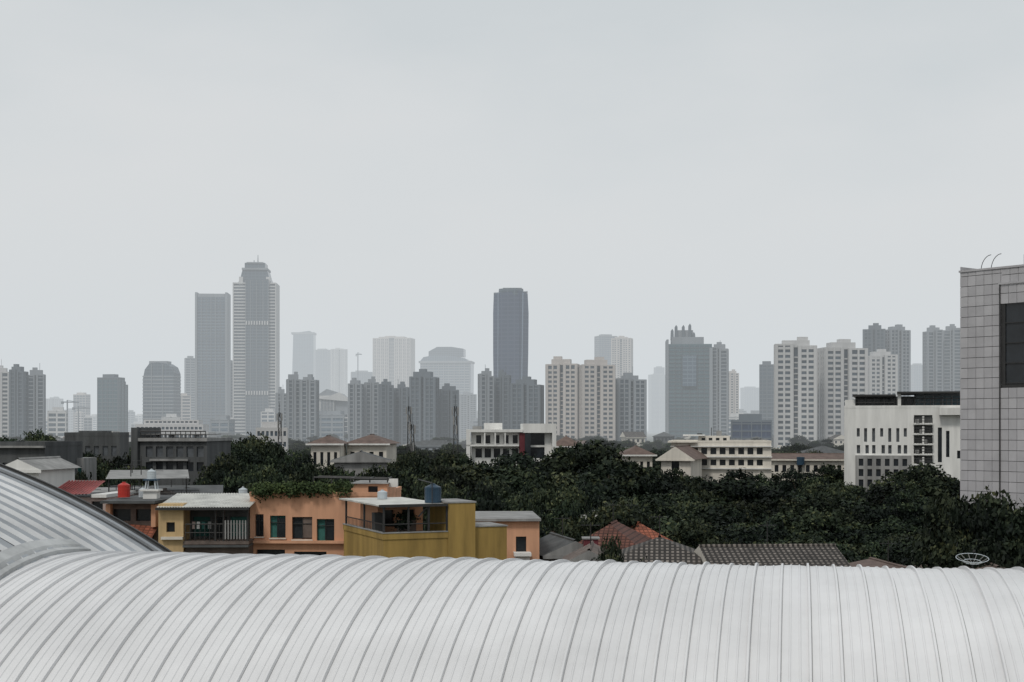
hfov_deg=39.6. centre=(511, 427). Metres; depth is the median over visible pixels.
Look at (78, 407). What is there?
tower crane
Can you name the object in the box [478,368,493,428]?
apartment tower
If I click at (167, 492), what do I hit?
town house
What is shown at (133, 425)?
midrise building
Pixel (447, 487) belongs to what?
tree
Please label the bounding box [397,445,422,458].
tree
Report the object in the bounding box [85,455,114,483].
tree
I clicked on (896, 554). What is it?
tree
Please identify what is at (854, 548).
tree
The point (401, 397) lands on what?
apartment tower
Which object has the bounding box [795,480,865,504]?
tree
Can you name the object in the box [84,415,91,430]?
midrise building
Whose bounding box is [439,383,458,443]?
apartment tower
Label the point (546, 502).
tree
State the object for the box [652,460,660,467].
tree
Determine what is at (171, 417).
midrise building
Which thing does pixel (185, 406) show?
midrise building
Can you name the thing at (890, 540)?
tree
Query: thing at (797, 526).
tree
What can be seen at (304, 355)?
office tower
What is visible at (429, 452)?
tree
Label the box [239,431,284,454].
tree
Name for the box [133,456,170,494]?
town house
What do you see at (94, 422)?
midrise building
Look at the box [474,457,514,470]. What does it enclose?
tree
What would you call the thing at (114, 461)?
tree
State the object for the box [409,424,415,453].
cell tower
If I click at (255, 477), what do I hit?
tree
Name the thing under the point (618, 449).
tree
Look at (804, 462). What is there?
cream row house
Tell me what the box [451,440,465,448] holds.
house
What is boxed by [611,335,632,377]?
apartment tower
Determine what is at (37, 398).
apartment tower
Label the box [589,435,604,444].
tree
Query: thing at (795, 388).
apartment tower
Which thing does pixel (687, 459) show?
gable house
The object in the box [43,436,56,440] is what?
tree
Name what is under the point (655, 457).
tree
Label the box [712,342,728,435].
apartment tower
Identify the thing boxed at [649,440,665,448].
tree
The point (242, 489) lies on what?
water tower
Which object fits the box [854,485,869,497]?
tree
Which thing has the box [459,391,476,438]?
apartment tower
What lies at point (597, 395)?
apartment tower
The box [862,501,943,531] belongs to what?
tree
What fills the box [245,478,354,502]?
rooftop creeper
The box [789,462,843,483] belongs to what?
tree
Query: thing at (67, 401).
tower crane
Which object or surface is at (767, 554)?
grey tile roof house
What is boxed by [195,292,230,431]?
office tower
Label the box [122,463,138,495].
town house
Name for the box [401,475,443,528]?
tree
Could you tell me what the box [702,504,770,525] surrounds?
tree
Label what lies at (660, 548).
grey tile roof house
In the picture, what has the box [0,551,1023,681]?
white barrel roof
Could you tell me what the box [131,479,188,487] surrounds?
town house
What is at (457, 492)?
tree
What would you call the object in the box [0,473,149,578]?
grey barrel roof
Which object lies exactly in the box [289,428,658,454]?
ground
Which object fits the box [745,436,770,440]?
house
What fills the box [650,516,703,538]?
tree
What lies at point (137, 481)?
tree
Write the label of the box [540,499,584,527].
tree
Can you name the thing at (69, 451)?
grey building
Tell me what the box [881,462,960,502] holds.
tree
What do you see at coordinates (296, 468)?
tree
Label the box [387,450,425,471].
tree
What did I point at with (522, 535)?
salmon house
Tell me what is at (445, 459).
tree
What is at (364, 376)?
office tower
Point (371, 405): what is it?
apartment tower
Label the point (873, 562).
brown roof house
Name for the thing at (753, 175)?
sky
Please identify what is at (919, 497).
tree
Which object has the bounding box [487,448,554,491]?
tree
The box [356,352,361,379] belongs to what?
tower crane
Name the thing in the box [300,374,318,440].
apartment tower
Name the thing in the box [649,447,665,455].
tree
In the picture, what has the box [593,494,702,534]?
tree
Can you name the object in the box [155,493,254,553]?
balcony house
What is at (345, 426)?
midrise building
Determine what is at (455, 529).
ochre house
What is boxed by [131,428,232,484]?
grey green building
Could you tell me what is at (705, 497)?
tree
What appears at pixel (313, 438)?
tree
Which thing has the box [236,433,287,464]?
tree
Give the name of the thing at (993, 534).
tree
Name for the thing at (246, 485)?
tree
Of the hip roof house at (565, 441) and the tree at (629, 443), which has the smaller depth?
the hip roof house at (565, 441)
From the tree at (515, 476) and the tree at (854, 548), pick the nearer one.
the tree at (854, 548)
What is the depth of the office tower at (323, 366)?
4400.40 m
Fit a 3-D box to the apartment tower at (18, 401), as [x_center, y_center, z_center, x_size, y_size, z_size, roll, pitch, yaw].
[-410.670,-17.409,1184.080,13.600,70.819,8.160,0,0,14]
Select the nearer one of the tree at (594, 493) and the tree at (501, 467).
the tree at (594, 493)
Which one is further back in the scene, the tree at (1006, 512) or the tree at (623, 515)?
the tree at (623, 515)
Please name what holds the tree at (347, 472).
on the ground
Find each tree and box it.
[0,435,17,440]
[19,428,53,440]
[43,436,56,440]
[47,434,61,440]
[75,470,91,479]
[83,450,104,462]
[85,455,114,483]
[97,452,130,479]
[99,465,142,486]
[101,468,144,486]
[107,452,156,485]
[188,463,234,492]
[198,451,241,484]
[205,462,268,484]
[220,475,246,493]
[221,434,237,438]
[231,439,264,468]
[233,453,255,472]
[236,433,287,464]
[236,477,268,492]
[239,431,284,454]
[240,462,292,485]
[247,449,306,470]
[263,461,324,475]
[264,459,299,483]
[281,462,326,483]
[288,438,296,444]
[288,439,304,452]
[289,440,314,449]
[289,451,333,472]
[290,446,306,455]
[298,447,310,457]
[306,436,321,441]
[308,469,349,483]
[323,465,344,475]
[332,468,358,484]
[358,465,413,492]
[362,464,389,476]
[387,449,459,474]
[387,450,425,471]
[387,474,435,497]
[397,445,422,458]
[398,459,437,492]
[398,462,514,492]
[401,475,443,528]
[403,461,489,495]
[413,447,460,462]
[423,490,488,530]
[433,442,470,456]
[435,478,511,503]
[439,436,458,441]
[443,453,492,472]
[450,461,547,491]
[454,489,470,498]
[466,478,524,494]
[466,481,513,505]
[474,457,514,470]
[476,491,552,531]
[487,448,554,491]
[497,456,673,508]
[498,491,535,511]
[502,493,549,538]
[504,454,536,468]
[511,478,549,497]
[526,445,571,467]
[530,481,591,517]
[535,439,652,494]
[538,514,561,532]
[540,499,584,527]
[553,497,658,541]
[556,435,563,440]
[567,439,621,460]
[569,481,663,523]
[577,436,592,439]
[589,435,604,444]
[590,534,624,561]
[593,439,616,448]
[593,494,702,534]
[599,446,628,453]
[604,493,703,508]
[608,441,626,447]
[610,440,637,446]
[618,462,705,497]
[640,443,652,450]
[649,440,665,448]
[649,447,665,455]
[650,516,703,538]
[652,453,660,463]
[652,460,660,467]
[653,467,693,481]
[654,489,714,525]
[660,518,733,548]
[663,443,670,448]
[671,474,713,490]
[679,480,718,506]
[684,467,759,491]
[690,506,737,541]
[697,473,796,510]
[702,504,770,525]
[715,495,806,525]
[715,522,802,543]
[722,494,818,509]
[723,520,788,543]
[728,506,843,543]
[750,471,781,492]
[771,444,812,452]
[771,466,829,496]
[771,471,783,486]
[773,492,872,538]
[781,443,813,452]
[788,435,810,444]
[788,539,872,561]
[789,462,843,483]
[793,543,859,562]
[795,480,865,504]
[798,479,862,495]
[801,449,821,452]
[801,522,896,547]
[807,438,837,447]
[819,540,875,561]
[820,499,893,528]
[830,443,843,450]
[851,481,912,507]
[852,540,891,560]
[853,519,914,536]
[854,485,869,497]
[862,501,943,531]
[867,478,927,504]
[875,489,944,520]
[876,532,910,555]
[879,532,921,565]
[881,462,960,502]
[886,533,921,541]
[897,522,942,536]
[903,489,995,565]
[907,485,1023,566]
[911,531,1023,568]
[916,495,957,505]
[952,499,1019,567]
[960,506,1023,564]
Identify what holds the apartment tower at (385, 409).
on the ground
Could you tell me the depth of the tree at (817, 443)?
614.65 m
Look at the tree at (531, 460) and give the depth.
204.09 m
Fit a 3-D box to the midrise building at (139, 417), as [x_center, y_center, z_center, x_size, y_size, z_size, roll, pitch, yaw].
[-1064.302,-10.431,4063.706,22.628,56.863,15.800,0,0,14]
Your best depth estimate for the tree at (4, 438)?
228.34 m
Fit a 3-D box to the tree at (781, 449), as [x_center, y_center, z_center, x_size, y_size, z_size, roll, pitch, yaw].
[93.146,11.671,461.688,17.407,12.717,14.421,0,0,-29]
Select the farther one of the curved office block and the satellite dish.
the curved office block
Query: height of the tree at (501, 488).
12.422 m
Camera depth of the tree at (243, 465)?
191.05 m
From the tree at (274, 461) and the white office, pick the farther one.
the white office
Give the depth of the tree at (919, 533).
132.53 m
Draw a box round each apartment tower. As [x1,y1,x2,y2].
[0,359,8,437]
[9,364,28,438]
[29,367,45,436]
[46,397,62,416]
[275,387,285,427]
[286,372,300,438]
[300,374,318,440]
[330,348,347,396]
[348,378,364,441]
[364,376,378,435]
[373,336,414,387]
[378,379,393,440]
[394,381,408,446]
[409,369,438,442]
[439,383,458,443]
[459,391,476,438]
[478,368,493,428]
[494,365,510,428]
[510,376,543,428]
[545,356,579,438]
[579,357,615,440]
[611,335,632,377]
[616,366,646,441]
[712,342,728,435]
[729,369,738,415]
[774,337,816,447]
[817,339,867,439]
[863,323,885,355]
[868,349,897,395]
[886,324,910,395]
[922,325,942,390]
[943,324,960,390]
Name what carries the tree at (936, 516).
on the ground
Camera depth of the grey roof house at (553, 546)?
98.20 m
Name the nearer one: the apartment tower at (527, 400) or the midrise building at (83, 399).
the apartment tower at (527, 400)
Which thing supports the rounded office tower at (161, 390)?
on the ground
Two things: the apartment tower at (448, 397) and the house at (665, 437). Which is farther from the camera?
the apartment tower at (448, 397)
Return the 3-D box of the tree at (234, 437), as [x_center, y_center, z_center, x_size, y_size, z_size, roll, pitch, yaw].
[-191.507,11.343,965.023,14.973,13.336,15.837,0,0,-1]
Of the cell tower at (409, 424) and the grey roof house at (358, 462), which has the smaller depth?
the grey roof house at (358, 462)
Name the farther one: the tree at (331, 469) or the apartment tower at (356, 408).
the apartment tower at (356, 408)
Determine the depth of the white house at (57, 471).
107.10 m
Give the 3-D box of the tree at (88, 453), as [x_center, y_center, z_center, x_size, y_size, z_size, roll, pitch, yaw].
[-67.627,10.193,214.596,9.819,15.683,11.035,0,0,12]
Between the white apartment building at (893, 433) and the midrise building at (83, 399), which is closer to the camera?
the white apartment building at (893, 433)
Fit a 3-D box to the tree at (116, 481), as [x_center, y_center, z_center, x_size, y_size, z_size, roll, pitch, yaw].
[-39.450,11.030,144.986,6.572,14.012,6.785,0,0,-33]
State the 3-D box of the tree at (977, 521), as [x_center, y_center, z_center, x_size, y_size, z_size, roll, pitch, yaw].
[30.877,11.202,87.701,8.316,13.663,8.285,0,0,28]
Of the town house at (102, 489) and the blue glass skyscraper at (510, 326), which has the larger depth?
the blue glass skyscraper at (510, 326)
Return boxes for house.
[6,456,81,486]
[58,480,138,510]
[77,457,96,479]
[92,487,149,491]
[100,468,173,541]
[106,461,198,494]
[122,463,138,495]
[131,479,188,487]
[131,485,214,494]
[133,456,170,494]
[152,480,222,492]
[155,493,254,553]
[160,488,175,494]
[217,433,235,436]
[249,475,401,555]
[306,435,346,468]
[330,450,390,480]
[339,479,507,559]
[344,434,399,462]
[409,441,448,451]
[422,440,446,441]
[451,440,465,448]
[475,511,540,559]
[539,516,582,560]
[556,435,576,448]
[562,523,605,561]
[579,503,650,549]
[619,445,656,469]
[619,515,702,564]
[620,432,646,446]
[630,503,671,540]
[652,432,673,443]
[655,445,708,480]
[694,523,850,566]
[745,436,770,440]
[771,453,843,482]
[795,445,843,452]
[827,435,843,446]
[849,541,906,567]
[915,537,1005,568]
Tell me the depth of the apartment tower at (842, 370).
900.35 m
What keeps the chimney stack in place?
on the grey roof house at (553, 546)
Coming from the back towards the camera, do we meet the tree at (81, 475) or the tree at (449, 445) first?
the tree at (449, 445)
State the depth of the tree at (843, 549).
111.41 m
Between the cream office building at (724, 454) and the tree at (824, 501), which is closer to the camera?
the tree at (824, 501)
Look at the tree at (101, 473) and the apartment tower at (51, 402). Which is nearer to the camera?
the tree at (101, 473)
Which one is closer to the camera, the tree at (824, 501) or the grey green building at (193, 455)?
the tree at (824, 501)
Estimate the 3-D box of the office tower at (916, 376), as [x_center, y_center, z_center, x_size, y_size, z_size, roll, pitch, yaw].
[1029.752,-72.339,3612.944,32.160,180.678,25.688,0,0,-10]
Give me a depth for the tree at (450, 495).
125.03 m
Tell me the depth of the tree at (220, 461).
164.84 m
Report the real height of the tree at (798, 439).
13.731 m
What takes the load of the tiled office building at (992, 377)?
on the ground
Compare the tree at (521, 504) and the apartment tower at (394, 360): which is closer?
the tree at (521, 504)
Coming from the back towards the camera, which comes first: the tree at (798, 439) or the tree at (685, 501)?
the tree at (798, 439)
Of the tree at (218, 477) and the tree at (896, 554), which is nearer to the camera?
the tree at (896, 554)
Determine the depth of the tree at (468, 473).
178.10 m
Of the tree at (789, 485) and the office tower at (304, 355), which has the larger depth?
the office tower at (304, 355)
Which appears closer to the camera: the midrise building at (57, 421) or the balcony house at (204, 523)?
the balcony house at (204, 523)
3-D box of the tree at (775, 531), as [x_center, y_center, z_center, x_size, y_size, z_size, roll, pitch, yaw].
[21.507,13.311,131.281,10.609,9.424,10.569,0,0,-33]
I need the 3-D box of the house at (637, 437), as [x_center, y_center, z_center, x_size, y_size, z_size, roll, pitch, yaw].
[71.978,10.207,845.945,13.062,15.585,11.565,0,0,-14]
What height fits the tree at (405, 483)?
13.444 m
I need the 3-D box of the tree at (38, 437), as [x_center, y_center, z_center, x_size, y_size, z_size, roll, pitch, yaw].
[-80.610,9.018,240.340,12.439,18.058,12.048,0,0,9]
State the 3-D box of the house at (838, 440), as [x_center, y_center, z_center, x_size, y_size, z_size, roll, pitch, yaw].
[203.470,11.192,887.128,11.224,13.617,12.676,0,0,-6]
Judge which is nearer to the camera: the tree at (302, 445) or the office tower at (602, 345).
the tree at (302, 445)
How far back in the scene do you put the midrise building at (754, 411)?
1769.49 m
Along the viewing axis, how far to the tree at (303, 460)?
184.49 m
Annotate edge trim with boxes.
[0,463,171,551]
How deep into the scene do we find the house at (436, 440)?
747.37 m
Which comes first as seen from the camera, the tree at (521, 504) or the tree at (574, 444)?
the tree at (521, 504)
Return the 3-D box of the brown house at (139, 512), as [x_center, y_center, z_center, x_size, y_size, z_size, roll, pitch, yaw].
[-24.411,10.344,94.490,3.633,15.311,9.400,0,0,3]
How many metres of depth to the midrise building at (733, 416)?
1583.11 m
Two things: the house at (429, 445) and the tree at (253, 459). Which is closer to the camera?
the tree at (253, 459)
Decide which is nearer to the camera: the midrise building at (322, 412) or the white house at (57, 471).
the white house at (57, 471)
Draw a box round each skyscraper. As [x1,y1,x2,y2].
[233,260,279,437]
[493,288,528,382]
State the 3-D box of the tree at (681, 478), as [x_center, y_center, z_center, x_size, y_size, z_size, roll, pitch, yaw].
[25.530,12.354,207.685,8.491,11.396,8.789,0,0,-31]
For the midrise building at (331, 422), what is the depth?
1353.38 m
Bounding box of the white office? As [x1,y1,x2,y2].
[256,422,287,454]
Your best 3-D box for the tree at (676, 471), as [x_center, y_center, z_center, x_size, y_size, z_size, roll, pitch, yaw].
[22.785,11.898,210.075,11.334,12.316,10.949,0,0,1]
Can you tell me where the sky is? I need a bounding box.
[0,0,1023,427]
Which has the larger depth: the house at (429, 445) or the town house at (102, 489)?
the house at (429, 445)
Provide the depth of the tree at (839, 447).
490.13 m
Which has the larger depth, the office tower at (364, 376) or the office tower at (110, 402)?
the office tower at (364, 376)
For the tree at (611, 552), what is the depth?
85.84 m
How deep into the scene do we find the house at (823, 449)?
403.75 m
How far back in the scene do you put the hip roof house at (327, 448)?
215.02 m
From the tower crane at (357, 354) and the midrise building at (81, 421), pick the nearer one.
the midrise building at (81, 421)
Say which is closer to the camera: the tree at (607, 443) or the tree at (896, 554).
the tree at (896, 554)
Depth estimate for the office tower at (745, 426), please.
800.81 m
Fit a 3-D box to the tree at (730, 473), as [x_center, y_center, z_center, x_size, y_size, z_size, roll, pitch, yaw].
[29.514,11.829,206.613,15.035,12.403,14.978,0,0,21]
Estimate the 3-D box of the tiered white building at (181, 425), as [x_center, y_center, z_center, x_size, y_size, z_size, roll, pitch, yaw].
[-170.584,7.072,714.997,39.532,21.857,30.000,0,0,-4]
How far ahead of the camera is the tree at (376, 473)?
166.44 m
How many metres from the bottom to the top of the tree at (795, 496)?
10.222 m
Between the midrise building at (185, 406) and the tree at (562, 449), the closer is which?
the tree at (562, 449)
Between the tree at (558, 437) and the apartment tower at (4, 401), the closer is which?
the tree at (558, 437)
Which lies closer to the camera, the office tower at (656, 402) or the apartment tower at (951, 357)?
the apartment tower at (951, 357)
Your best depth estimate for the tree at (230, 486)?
144.91 m
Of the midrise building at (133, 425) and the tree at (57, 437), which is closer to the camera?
the tree at (57, 437)
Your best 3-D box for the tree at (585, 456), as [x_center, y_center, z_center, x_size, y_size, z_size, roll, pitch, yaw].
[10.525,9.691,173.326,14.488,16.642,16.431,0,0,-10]
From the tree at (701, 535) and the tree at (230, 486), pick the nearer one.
the tree at (701, 535)
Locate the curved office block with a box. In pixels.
[419,347,474,393]
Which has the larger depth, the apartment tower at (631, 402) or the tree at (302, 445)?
the apartment tower at (631, 402)
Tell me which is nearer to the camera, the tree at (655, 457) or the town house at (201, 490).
the town house at (201, 490)
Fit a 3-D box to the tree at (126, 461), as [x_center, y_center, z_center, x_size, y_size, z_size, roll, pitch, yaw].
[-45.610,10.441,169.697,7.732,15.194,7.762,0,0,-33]
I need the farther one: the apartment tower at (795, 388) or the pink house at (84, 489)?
the apartment tower at (795, 388)
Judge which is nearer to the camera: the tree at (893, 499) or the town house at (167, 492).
the town house at (167, 492)
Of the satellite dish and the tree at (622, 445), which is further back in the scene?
the tree at (622, 445)
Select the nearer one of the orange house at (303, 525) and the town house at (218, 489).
the orange house at (303, 525)
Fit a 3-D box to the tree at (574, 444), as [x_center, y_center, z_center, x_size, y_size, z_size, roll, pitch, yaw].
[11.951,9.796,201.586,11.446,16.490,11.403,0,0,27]
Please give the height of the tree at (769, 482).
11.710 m
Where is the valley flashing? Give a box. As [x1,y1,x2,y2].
[0,539,90,579]
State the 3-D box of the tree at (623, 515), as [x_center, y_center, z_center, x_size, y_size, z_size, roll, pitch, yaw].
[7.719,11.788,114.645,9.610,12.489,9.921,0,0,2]
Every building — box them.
[0,441,82,475]
[47,407,67,437]
[64,408,72,431]
[64,431,128,468]
[73,393,89,431]
[75,411,83,431]
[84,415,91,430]
[90,414,96,430]
[128,410,134,431]
[129,420,216,441]
[131,422,142,427]
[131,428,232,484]
[135,414,142,422]
[161,414,180,419]
[181,393,190,419]
[210,415,234,434]
[261,408,274,421]
[319,389,347,413]
[319,411,326,437]
[320,411,347,439]
[344,417,347,441]
[466,423,555,465]
[470,418,477,439]
[668,428,771,481]
[729,412,744,437]
[746,410,758,413]
[844,391,960,491]
[959,254,1023,511]
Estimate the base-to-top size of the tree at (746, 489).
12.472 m
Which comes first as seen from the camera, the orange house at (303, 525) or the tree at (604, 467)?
the orange house at (303, 525)
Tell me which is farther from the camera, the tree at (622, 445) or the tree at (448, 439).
the tree at (448, 439)
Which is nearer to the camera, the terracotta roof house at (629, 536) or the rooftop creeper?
the rooftop creeper
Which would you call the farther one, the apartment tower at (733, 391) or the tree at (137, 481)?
the apartment tower at (733, 391)
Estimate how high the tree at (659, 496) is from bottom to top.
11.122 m
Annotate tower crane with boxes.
[61,400,78,410]
[72,406,89,431]
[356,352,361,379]
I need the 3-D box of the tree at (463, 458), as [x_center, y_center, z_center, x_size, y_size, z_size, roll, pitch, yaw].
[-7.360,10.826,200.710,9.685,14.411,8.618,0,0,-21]
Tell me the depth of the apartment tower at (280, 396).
1350.49 m
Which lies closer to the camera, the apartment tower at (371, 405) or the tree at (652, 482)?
the tree at (652, 482)
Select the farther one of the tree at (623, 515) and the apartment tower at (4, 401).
the apartment tower at (4, 401)
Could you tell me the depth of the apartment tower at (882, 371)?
1150.71 m
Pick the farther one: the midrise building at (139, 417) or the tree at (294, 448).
the midrise building at (139, 417)
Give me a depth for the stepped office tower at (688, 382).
1349.90 m
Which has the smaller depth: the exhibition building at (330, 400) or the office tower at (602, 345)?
the exhibition building at (330, 400)
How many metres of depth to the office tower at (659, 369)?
4651.46 m
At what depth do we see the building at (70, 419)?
3600.67 m
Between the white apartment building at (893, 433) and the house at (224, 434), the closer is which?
the white apartment building at (893, 433)
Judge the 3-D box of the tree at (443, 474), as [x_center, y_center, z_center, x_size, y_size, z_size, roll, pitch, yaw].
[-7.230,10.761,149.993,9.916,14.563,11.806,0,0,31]
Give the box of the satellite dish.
[956,550,988,568]
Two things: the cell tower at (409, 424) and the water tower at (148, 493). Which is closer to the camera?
the water tower at (148, 493)
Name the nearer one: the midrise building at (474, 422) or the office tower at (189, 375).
the midrise building at (474, 422)
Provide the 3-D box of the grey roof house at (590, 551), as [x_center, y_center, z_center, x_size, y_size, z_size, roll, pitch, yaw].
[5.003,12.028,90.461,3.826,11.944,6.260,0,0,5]
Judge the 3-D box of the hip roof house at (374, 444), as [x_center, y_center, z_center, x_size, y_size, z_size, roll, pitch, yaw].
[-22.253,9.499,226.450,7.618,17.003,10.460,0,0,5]
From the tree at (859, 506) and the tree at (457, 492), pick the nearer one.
the tree at (457, 492)
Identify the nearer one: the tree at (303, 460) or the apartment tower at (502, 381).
the tree at (303, 460)
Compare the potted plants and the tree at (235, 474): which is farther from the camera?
the tree at (235, 474)
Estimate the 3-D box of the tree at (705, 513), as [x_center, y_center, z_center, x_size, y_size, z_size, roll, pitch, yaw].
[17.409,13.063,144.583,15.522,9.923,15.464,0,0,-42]
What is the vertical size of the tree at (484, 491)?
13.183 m
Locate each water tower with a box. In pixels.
[140,469,162,498]
[239,487,246,492]
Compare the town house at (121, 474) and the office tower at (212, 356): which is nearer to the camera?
the town house at (121, 474)
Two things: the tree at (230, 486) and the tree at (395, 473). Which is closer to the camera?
the tree at (230, 486)
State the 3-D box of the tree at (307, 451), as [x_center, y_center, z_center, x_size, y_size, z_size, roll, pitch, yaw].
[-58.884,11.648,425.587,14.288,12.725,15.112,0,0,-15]
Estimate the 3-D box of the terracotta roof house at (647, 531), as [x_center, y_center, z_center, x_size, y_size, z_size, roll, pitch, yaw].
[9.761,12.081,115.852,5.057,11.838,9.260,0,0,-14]
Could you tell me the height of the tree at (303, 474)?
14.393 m
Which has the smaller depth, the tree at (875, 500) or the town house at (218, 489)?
the town house at (218, 489)
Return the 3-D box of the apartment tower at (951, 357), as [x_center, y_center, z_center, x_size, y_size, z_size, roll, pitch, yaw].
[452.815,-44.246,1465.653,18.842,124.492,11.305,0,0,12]
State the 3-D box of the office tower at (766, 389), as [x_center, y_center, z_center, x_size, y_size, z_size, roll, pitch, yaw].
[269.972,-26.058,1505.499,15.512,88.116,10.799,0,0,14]
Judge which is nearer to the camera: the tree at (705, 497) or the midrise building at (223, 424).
the tree at (705, 497)
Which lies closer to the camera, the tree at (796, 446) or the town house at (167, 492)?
the town house at (167, 492)
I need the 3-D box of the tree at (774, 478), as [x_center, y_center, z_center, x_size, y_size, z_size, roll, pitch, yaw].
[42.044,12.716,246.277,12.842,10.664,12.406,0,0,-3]
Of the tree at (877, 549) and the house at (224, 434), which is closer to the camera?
the tree at (877, 549)
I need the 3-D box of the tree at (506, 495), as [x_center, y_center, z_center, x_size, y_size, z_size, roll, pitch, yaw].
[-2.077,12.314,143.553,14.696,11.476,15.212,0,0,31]
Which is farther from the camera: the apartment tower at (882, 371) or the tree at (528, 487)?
the apartment tower at (882, 371)
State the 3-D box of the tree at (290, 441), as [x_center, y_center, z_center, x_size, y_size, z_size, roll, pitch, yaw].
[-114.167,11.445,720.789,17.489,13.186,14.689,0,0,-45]
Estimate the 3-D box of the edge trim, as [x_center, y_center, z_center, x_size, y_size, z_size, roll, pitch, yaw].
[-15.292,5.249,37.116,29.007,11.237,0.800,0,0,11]
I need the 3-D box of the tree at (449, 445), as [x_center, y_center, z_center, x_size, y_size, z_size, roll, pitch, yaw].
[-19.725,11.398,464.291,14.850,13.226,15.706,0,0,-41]
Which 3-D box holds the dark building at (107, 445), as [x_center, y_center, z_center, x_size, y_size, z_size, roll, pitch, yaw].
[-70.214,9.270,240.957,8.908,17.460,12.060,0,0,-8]
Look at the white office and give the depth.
420.45 m
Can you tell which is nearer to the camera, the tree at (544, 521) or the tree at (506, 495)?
the tree at (544, 521)
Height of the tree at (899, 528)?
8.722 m
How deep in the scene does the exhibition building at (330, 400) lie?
1497.00 m
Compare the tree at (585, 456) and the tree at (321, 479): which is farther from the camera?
the tree at (585, 456)
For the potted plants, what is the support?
on the ochre house at (455, 529)
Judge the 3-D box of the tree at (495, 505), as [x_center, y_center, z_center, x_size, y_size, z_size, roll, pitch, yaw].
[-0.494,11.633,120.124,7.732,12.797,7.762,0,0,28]
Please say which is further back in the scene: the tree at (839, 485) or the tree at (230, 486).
the tree at (839, 485)
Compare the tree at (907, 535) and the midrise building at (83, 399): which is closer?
the tree at (907, 535)
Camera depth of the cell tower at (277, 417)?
299.94 m
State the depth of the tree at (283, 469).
159.22 m
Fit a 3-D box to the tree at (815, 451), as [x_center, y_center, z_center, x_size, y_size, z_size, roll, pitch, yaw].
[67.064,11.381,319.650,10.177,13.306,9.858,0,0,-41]
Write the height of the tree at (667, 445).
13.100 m
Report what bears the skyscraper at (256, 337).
on the ground
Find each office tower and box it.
[97,374,124,431]
[125,382,127,431]
[142,361,180,423]
[184,356,194,419]
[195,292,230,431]
[231,360,232,417]
[291,331,316,379]
[316,348,329,393]
[351,371,372,383]
[594,334,616,364]
[648,373,664,432]
[654,366,664,373]
[665,324,712,439]
[731,414,771,448]
[740,387,758,412]
[759,361,773,436]
[911,363,921,395]
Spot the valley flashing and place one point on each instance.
(17, 552)
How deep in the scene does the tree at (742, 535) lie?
117.86 m
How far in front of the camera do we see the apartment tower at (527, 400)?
1061.80 m
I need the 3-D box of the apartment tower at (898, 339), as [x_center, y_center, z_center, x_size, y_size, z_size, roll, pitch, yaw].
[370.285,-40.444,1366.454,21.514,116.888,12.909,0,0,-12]
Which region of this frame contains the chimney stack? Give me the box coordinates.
[581,536,599,546]
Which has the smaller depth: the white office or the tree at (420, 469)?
the tree at (420, 469)
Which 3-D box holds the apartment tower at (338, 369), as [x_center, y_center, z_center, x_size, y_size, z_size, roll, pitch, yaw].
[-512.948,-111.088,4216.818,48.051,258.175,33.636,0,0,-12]
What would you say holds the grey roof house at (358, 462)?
on the ground
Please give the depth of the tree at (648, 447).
678.59 m
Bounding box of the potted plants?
[389,511,420,531]
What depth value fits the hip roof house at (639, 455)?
230.00 m
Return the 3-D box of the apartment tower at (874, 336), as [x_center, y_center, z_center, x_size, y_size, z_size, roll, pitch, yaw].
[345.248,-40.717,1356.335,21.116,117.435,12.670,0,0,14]
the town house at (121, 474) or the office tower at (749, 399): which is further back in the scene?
the office tower at (749, 399)
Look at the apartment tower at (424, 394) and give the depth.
1101.25 m
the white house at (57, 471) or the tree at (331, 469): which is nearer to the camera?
the white house at (57, 471)
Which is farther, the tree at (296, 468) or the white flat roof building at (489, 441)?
the white flat roof building at (489, 441)
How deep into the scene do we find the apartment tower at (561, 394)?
1050.60 m
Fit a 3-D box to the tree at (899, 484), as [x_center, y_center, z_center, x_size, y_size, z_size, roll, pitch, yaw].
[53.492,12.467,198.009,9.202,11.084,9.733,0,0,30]
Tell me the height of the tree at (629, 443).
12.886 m
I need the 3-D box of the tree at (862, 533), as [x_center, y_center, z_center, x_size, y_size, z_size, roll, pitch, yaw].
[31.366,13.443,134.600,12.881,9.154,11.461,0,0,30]
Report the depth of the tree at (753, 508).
158.28 m
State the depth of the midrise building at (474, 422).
2094.23 m
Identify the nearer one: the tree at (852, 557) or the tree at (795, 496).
the tree at (852, 557)
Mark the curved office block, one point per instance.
(451, 366)
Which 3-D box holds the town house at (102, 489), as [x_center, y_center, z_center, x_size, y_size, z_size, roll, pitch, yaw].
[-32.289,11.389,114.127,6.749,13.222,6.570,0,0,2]
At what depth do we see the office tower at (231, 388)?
2020.73 m
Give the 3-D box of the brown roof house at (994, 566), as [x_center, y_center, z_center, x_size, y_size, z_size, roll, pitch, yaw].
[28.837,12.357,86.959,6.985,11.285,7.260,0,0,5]
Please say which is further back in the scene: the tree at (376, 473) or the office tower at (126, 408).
the office tower at (126, 408)
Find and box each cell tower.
[276,403,282,444]
[406,406,411,451]
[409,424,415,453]
[452,406,458,458]
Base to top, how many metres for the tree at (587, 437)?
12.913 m
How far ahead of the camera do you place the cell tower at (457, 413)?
249.88 m
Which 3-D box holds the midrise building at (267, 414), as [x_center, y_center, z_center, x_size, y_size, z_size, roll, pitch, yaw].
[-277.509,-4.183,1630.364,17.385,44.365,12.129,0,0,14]
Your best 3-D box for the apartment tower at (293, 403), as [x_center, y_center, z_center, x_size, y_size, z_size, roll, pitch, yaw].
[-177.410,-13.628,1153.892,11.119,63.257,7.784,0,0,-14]
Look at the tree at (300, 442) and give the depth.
596.88 m
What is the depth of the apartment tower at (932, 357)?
1451.52 m

